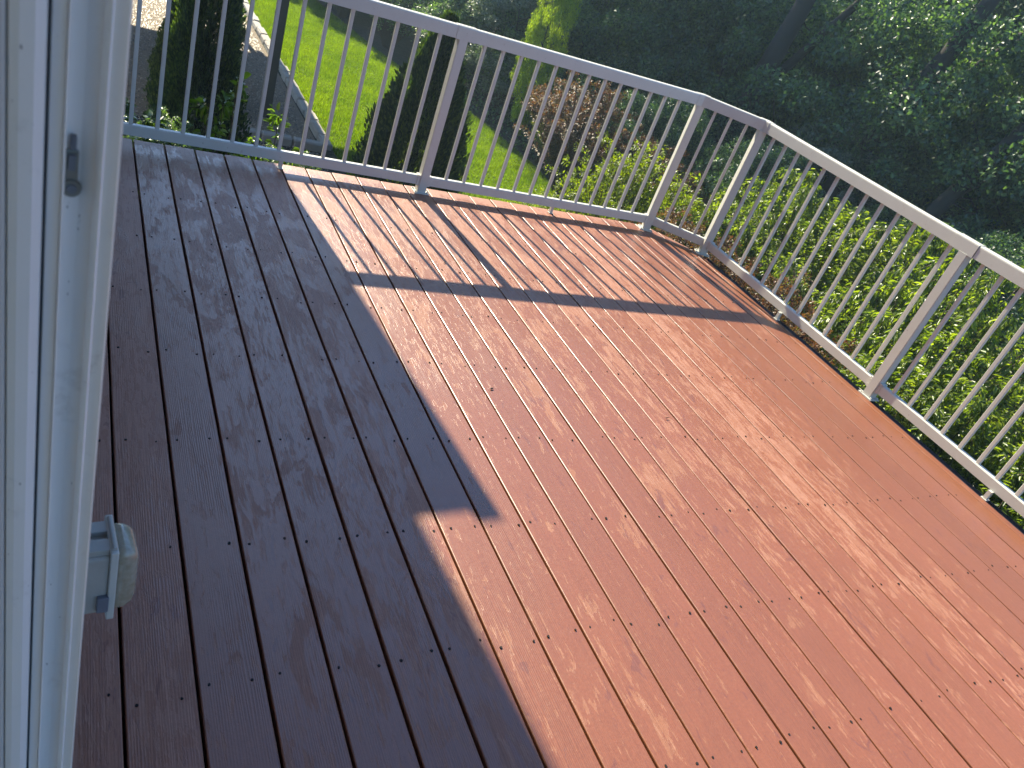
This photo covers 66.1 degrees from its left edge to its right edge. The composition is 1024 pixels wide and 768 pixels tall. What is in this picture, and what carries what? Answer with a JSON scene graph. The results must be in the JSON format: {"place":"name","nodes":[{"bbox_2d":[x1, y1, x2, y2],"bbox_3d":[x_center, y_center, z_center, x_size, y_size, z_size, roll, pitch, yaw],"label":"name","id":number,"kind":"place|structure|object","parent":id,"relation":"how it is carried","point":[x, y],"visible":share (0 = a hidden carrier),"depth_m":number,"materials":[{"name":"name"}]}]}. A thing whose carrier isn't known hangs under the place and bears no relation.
{"place":"outdoors","nodes":[
{"label":"outdoors","id":0,"kind":"place"},
{"bbox_2d":[122,0,327,171],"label":"gravel path","id":1,"kind":"structure","parent":0,"point":[254,81],"depth_m":12.76,"materials":[{"name":"beige gravel"}]},
{"bbox_2d":[144,0,199,114],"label":"arborvitae","id":2,"kind":"object","parent":1,"relation":"on","point":[154,65],"visible":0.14,"depth_m":10.26,"materials":[{"name":"green plant"}]},
{"bbox_2d":[263,0,289,117],"bbox_3d":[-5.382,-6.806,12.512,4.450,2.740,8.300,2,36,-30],"label":"lamp post","id":3,"kind":"object","parent":1,"relation":"on","point":[277,51],"visible":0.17,"depth_m":11.37,"materials":[{"name":"grey metal"}]},
{"bbox_2d":[248,0,576,211],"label":"lawn","id":4,"kind":"structure","parent":0,"point":[373,104],"depth_m":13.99,"materials":[{"name":"green plant"}]},
{"bbox_2d":[349,9,473,193],"bbox_3d":[-1.090,-3.423,10.002,1.530,2.567,1.567,22,30,0],"label":"arborvitae","id":5,"kind":"object","parent":4,"relation":"on","point":[411,101],"visible":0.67,"depth_m":9.75,"materials":[{"name":"green plant"}]},
{"bbox_2d":[496,184,571,211],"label":"spirea shrub","id":6,"kind":"object","parent":4,"relation":"on","point":[539,206],"visible":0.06,"depth_m":9.60,"materials":[{"name":"green plant"}]},
{"bbox_2d":[512,70,644,194],"bbox_3d":[1.044,-4.008,12.909,2.316,1.948,2.413,2,36,-30],"label":"barberry shrub","id":7,"kind":"object","parent":4,"relation":"on","point":[561,128],"visible":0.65,"depth_m":12.63,"materials":[{"name":"brown plant"}]},
{"bbox_2d":[539,131,687,237],"bbox_3d":[1.236,-1.953,9.552,1.851,2.147,1.916,32,32,17],"label":"spirea shrub","id":8,"kind":"object","parent":4,"relation":"on","point":[643,206],"visible":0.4,"depth_m":9.21,"materials":[{"name":"green plant"}]},
{"bbox_2d":[621,172,755,267],"bbox_3d":[2.001,-1.506,9.440,1.815,2.027,1.754,19,30,-4],"label":"spirea shrub","id":9,"kind":"object","parent":4,"relation":"on","point":[685,202],"visible":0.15,"depth_m":9.01,"materials":[{"name":"green plant"}]},
{"bbox_2d":[628,204,757,299],"bbox_3d":[1.570,-0.837,8.151,1.913,1.980,1.993,7,33,-23],"label":"barberry shrub","id":10,"kind":"object","parent":4,"relation":"on","point":[674,221],"visible":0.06,"depth_m":7.69,"materials":[{"name":"green plant"}]},
{"bbox_2d":[697,245,822,343],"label":"leafy shrub","id":11,"kind":"object","parent":4,"relation":"on","point":[768,305],"visible":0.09,"depth_m":6.86,"materials":[{"name":"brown plant"}]},
{"bbox_2d":[775,308,865,380],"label":"hedge","id":12,"kind":"object","parent":4,"relation":"on","point":[814,345],"visible":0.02,"depth_m":6.29,"materials":[{"name":"green plant"}]},
{"bbox_2d":[744,206,961,376],"bbox_3d":[3.287,-0.542,8.091,2.281,2.660,2.180,37,34,25],"label":"leafy shrub","id":13,"kind":"object","parent":4,"relation":"on","point":[906,255],"visible":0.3,"depth_m":7.65,"materials":[{"name":"green plant"}]},
{"bbox_2d":[840,369,924,434],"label":"leafy shrub","id":14,"kind":"object","parent":4,"relation":"on","point":[893,413],"visible":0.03,"depth_m":5.73,"materials":[{"name":"green plant"}]},
{"bbox_2d":[805,253,1023,446],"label":"leafy shrub","id":15,"kind":"object","parent":4,"relation":"on","point":[959,319],"visible":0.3,"depth_m":6.54,"materials":[{"name":"green plant"}]},
{"bbox_2d":[839,327,1023,520],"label":"leafy shrub","id":16,"kind":"object","parent":4,"relation":"on","point":[987,431],"visible":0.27,"depth_m":5.59,"materials":[{"name":"green plant"}]},
{"bbox_2d":[382,0,465,35],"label":"undergrowth tree","id":17,"kind":"object","parent":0,"point":[407,34],"visible":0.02,"depth_m":20.19,"materials":[{"name":"green plant"}]},
{"bbox_2d":[72,138,1023,767],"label":"wooden deck","id":18,"kind":"structure","parent":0,"point":[652,498],"depth_m":2.62,"materials":[{"name":"red paint"}]},
{"bbox_2d":[123,0,1023,517],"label":"deck railing","id":19,"kind":"object","parent":18,"relation":"on","point":[963,244],"visible":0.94,"depth_m":4.37,"materials":[{"name":"white metal"}]},
{"bbox_2d":[123,0,1010,300],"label":"ground","id":20,"kind":"structure","parent":0,"point":[363,26],"depth_m":18.00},
{"bbox_2d":[0,0,132,767],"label":"house","id":21,"kind":"structure","parent":20,"relation":"on","point":[63,72],"depth_m":0.67,"materials":[{"name":"paint"}]},
{"bbox_2d":[84,515,138,618],"bbox_3d":[-0.631,0.286,1.198,0.103,0.166,0.085,-2,37,-34],"label":"outlet box","id":22,"kind":"object","parent":21,"relation":"attached to","point":[113,561],"visible":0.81,"depth_m":1.17,"materials":[{"name":"grey plastic"}]},
{"bbox_2d":[124,97,170,193],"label":"leafy sapling","id":23,"kind":"object","parent":20,"relation":"on","point":[149,112],"visible":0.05,"depth_m":5.23,"materials":[{"name":"green plant"}]},
{"bbox_2d":[122,105,209,152],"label":"border shrub","id":24,"kind":"object","parent":20,"relation":"on","point":[173,120],"visible":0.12,"depth_m":8.12,"materials":[{"name":"green plant"}]},
{"bbox_2d":[140,0,251,154],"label":"arborvitae","id":25,"kind":"object","parent":20,"relation":"on","point":[177,57],"visible":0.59,"depth_m":8.71,"materials":[{"name":"green plant"}]},
{"bbox_2d":[113,499,278,767],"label":"fabric under deck","id":26,"kind":"object","parent":20,"relation":"on","point":[119,633],"depth_m":4.26,"materials":[{"name":"black fabric"}]},
{"bbox_2d":[188,72,271,162],"bbox_3d":[-2.092,-0.824,5.220,0.751,2.572,0.760,2,36,-30],"label":"leafy sapling","id":27,"kind":"object","parent":20,"relation":"on","point":[229,111],"visible":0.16,"depth_m":4.76,"materials":[{"name":"green plant"}]},
{"bbox_2d":[238,102,299,166],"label":"leafy sapling","id":28,"kind":"object","parent":20,"relation":"on","point":[271,118],"visible":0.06,"depth_m":4.91,"materials":[{"name":"green plant"}]},
{"bbox_2d":[247,142,320,170],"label":"border shrub","id":29,"kind":"object","parent":20,"relation":"on","point":[297,165],"visible":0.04,"depth_m":8.74,"materials":[{"name":"green plant"}]},
{"bbox_2d":[237,0,332,152],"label":"stone edging","id":30,"kind":"object","parent":20,"relation":"on","point":[317,130],"visible":0.64,"depth_m":12.14,"materials":[{"name":"stone"}]},
{"bbox_2d":[333,5,350,17],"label":"border shrub","id":31,"kind":"object","parent":20,"relation":"on","point":[343,11],"visible":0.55,"depth_m":19.73,"materials":[{"name":"green plant"}]},
{"bbox_2d":[370,0,436,48],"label":"border shrub","id":32,"kind":"object","parent":20,"relation":"on","point":[387,27],"visible":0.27,"depth_m":18.21,"materials":[{"name":"green plant"}]},
{"bbox_2d":[412,0,491,70],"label":"border shrub","id":33,"kind":"object","parent":20,"relation":"on","point":[434,12],"visible":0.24,"depth_m":16.53,"materials":[{"name":"green plant"}]},
{"bbox_2d":[398,0,523,74],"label":"undergrowth tree","id":34,"kind":"object","parent":20,"relation":"on","point":[413,31],"visible":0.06,"depth_m":17.94,"materials":[{"name":"green plant"}]},
{"bbox_2d":[472,28,555,117],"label":"border shrub","id":35,"kind":"object","parent":20,"relation":"on","point":[497,53],"visible":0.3,"depth_m":15.92,"materials":[{"name":"green plant"}]},
{"bbox_2d":[463,0,573,118],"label":"loose leaved shrub","id":36,"kind":"object","parent":20,"relation":"on","point":[502,5],"visible":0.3,"depth_m":15.72,"materials":[{"name":"green plant"}]},
{"bbox_2d":[439,0,614,92],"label":"undergrowth tree","id":37,"kind":"object","parent":20,"relation":"on","point":[504,18],"visible":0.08,"depth_m":16.58,"materials":[{"name":"green plant"}]},
{"bbox_2d":[529,103,558,164],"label":"spirea shrub","id":38,"kind":"object","parent":20,"relation":"on","point":[541,144],"visible":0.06,"depth_m":14.21,"materials":[{"name":"green plant"}]},
{"bbox_2d":[509,0,582,136],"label":"lime green tree","id":39,"kind":"object","parent":20,"relation":"on","point":[538,23],"visible":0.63,"depth_m":14.34,"materials":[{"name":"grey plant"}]},
{"bbox_2d":[525,67,621,124],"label":"border shrub","id":40,"kind":"object","parent":20,"relation":"on","point":[582,80],"visible":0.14,"depth_m":14.64,"materials":[{"name":"brown plant"}]},
{"bbox_2d":[490,0,671,113],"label":"undergrowth tree","id":41,"kind":"object","parent":20,"relation":"on","point":[586,8],"visible":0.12,"depth_m":15.65,"materials":[{"name":"green plant"}]},
{"bbox_2d":[538,2,680,98],"bbox_3d":[3.050,-9.749,19.567,5.886,5.855,6.112,7,33,-23],"label":"undergrowth tree","id":42,"kind":"object","parent":20,"relation":"on","point":[595,33],"depth_m":18.86,"materials":[{"name":"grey plant"}]},
{"bbox_2d":[582,89,716,203],"bbox_3d":[2.345,-3.878,13.319,2.264,2.252,2.350,6,33,-24],"label":"undergrowth tree","id":43,"kind":"object","parent":20,"relation":"on","point":[677,125],"visible":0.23,"depth_m":12.85,"materials":[{"name":"green plant"}]},
{"bbox_2d":[539,0,761,122],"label":"undergrowth tree","id":44,"kind":"object","parent":20,"relation":"on","point":[588,47],"visible":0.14,"depth_m":14.88,"materials":[{"name":"green plant"}]},
{"bbox_2d":[593,134,715,210],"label":"barberry shrub","id":45,"kind":"object","parent":20,"relation":"on","point":[690,180],"visible":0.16,"depth_m":12.20,"materials":[{"name":"green plant"}]},
{"bbox_2d":[618,92,730,176],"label":"border shrub","id":46,"kind":"object","parent":20,"relation":"on","point":[631,111],"visible":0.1,"depth_m":13.97,"materials":[{"name":"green plant"}]},
{"bbox_2d":[598,0,829,172],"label":"undergrowth tree","id":47,"kind":"object","parent":20,"relation":"on","point":[682,15],"visible":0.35,"depth_m":14.21,"materials":[{"name":"green plant"}]},
{"bbox_2d":[602,0,828,90],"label":"undergrowth tree","id":48,"kind":"object","parent":20,"relation":"on","point":[659,48],"visible":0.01,"depth_m":17.46,"materials":[{"name":"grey plant"}]},
{"bbox_2d":[463,66,1005,344],"bbox_3d":[5.823,-2.250,14.796,17.170,0.457,23.946,-37,64,-56],"label":"ground cover","id":49,"kind":"object","parent":20,"relation":"on","point":[480,101],"visible":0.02,"depth_m":15.97,"materials":[{"name":"green plant"}]},
{"bbox_2d":[678,142,794,219],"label":"border shrub","id":50,"kind":"object","parent":20,"relation":"on","point":[715,161],"visible":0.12,"depth_m":12.43,"materials":[{"name":"green plant"}]},
{"bbox_2d":[685,130,828,231],"bbox_3d":[3.790,-2.899,12.671,2.351,2.252,2.264,13,31,-15],"label":"undergrowth tree","id":51,"kind":"object","parent":20,"relation":"on","point":[788,156],"visible":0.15,"depth_m":11.98,"materials":[{"name":"green plant"}]},
{"bbox_2d":[661,0,863,101],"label":"undergrowth tree","id":52,"kind":"object","parent":20,"relation":"on","point":[793,41],"depth_m":16.44,"materials":[{"name":"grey plant"}]},
{"bbox_2d":[721,190,805,237],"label":"border shrub","id":53,"kind":"object","parent":20,"relation":"on","point":[759,211],"depth_m":11.10,"materials":[{"name":"green plant"}]},
{"bbox_2d":[684,167,862,311],"bbox_3d":[2.898,-1.283,9.155,2.387,2.529,2.279,2,36,-30],"label":"leafy shrub","id":54,"kind":"object","parent":20,"relation":"on","point":[803,191],"visible":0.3,"depth_m":8.68,"materials":[{"name":"green plant"}]},
{"bbox_2d":[671,0,877,186],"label":"undergrowth tree","id":55,"kind":"object","parent":20,"relation":"on","point":[798,40],"visible":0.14,"depth_m":14.26,"materials":[{"name":"green plant"}]},
{"bbox_2d":[684,0,865,194],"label":"leaning tree","id":56,"kind":"object","parent":20,"relation":"on","point":[780,44],"visible":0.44,"depth_m":13.49,"materials":[{"name":"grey plant"}]},
{"bbox_2d":[741,220,869,312],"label":"leafy shrub","id":57,"kind":"object","parent":20,"relation":"on","point":[807,254],"visible":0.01,"depth_m":8.76,"materials":[{"name":"green plant"}]},
{"bbox_2d":[765,117,892,217],"bbox_3d":[5.476,-3.307,13.803,2.303,2.874,2.277,-2,37,-34],"label":"silvery shrub","id":58,"kind":"object","parent":20,"relation":"on","point":[839,156],"visible":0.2,"depth_m":13.06,"materials":[{"name":"green plant"}]},
{"bbox_2d":[701,0,979,224],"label":"undergrowth tree","id":59,"kind":"object","parent":20,"relation":"on","point":[878,16],"visible":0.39,"depth_m":13.11,"materials":[{"name":"green plant"}]},
{"bbox_2d":[826,204,922,279],"bbox_3d":[5.377,-1.844,12.284,1.992,1.960,2.068,25,30,6],"label":"undergrowth tree","id":60,"kind":"object","parent":20,"relation":"on","point":[881,214],"visible":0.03,"depth_m":11.97,"materials":[{"name":"green plant"}]},
{"bbox_2d":[734,0,1022,173],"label":"undergrowth tree","id":61,"kind":"object","parent":20,"relation":"on","point":[969,3],"depth_m":14.82,"materials":[{"name":"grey plant"}]},
{"bbox_2d":[776,14,1018,236],"bbox_3d":[7.189,-4.389,14.973,4.757,4.507,4.582,21,30,-1],"label":"undergrowth tree","id":62,"kind":"object","parent":20,"relation":"on","point":[857,70],"visible":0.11,"depth_m":13.79,"materials":[{"name":"green plant"}]},
{"bbox_2d":[808,0,1023,209],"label":"leaning tree","id":63,"kind":"object","parent":20,"relation":"on","point":[944,57],"visible":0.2,"depth_m":12.54,"materials":[{"name":"grey plant"}]},
{"bbox_2d":[827,3,1023,322],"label":"undergrowth tree","id":64,"kind":"object","parent":20,"relation":"on","point":[1013,49],"visible":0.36,"depth_m":12.11,"materials":[{"name":"green plant"}]},
{"bbox_2d":[878,222,1023,357],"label":"undergrowth tree","id":65,"kind":"object","parent":20,"relation":"on","point":[997,242],"visible":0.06,"depth_m":10.50,"materials":[{"name":"green plant"}]},
{"bbox_2d":[884,59,1023,361],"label":"undergrowth tree","id":66,"kind":"object","parent":20,"relation":"on","point":[926,181],"visible":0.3,"depth_m":12.30,"materials":[{"name":"green plant"}]},
{"bbox_2d":[890,0,1023,222],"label":"undergrowth tree","id":67,"kind":"object","parent":20,"relation":"on","point":[1005,9],"visible":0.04,"depth_m":14.57,"materials":[{"name":"green plant"}]},
{"bbox_2d":[910,122,1023,231],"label":"leaning tree","id":68,"kind":"object","parent":20,"relation":"on","point":[942,203],"visible":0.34,"depth_m":12.05,"materials":[{"name":"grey plant"}]},
{"bbox_2d":[921,312,1023,470],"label":"leafy shrub","id":69,"kind":"object","parent":20,"relation":"on","point":[1001,348],"visible":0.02,"depth_m":7.41,"materials":[{"name":"green plant"}]},
{"bbox_2d":[925,41,1021,229],"bbox_3d":[9.841,-4.470,15.701,3.117,5.592,3.175,22,30,1],"label":"sunlit sapling","id":70,"kind":"object","parent":20,"relation":"on","point":[994,222],"visible":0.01,"depth_m":15.47,"materials":[{"name":"green plant"}]},
{"bbox_2d":[942,360,1023,491],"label":"leafy shrub","id":71,"kind":"object","parent":20,"relation":"on","point":[1008,407],"visible":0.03,"depth_m":6.00,"materials":[{"name":"green plant"}]},
{"bbox_2d":[946,442,1023,528],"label":"leafy shrub","id":72,"kind":"object","parent":20,"relation":"on","point":[1017,480],"visible":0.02,"depth_m":5.17,"materials":[{"name":"green plant"}]},
{"bbox_2d":[983,151,1023,357],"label":"undergrowth tree","id":73,"kind":"object","parent":20,"relation":"on","point":[1012,220],"visible":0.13,"depth_m":12.89,"materials":[{"name":"green plant"}]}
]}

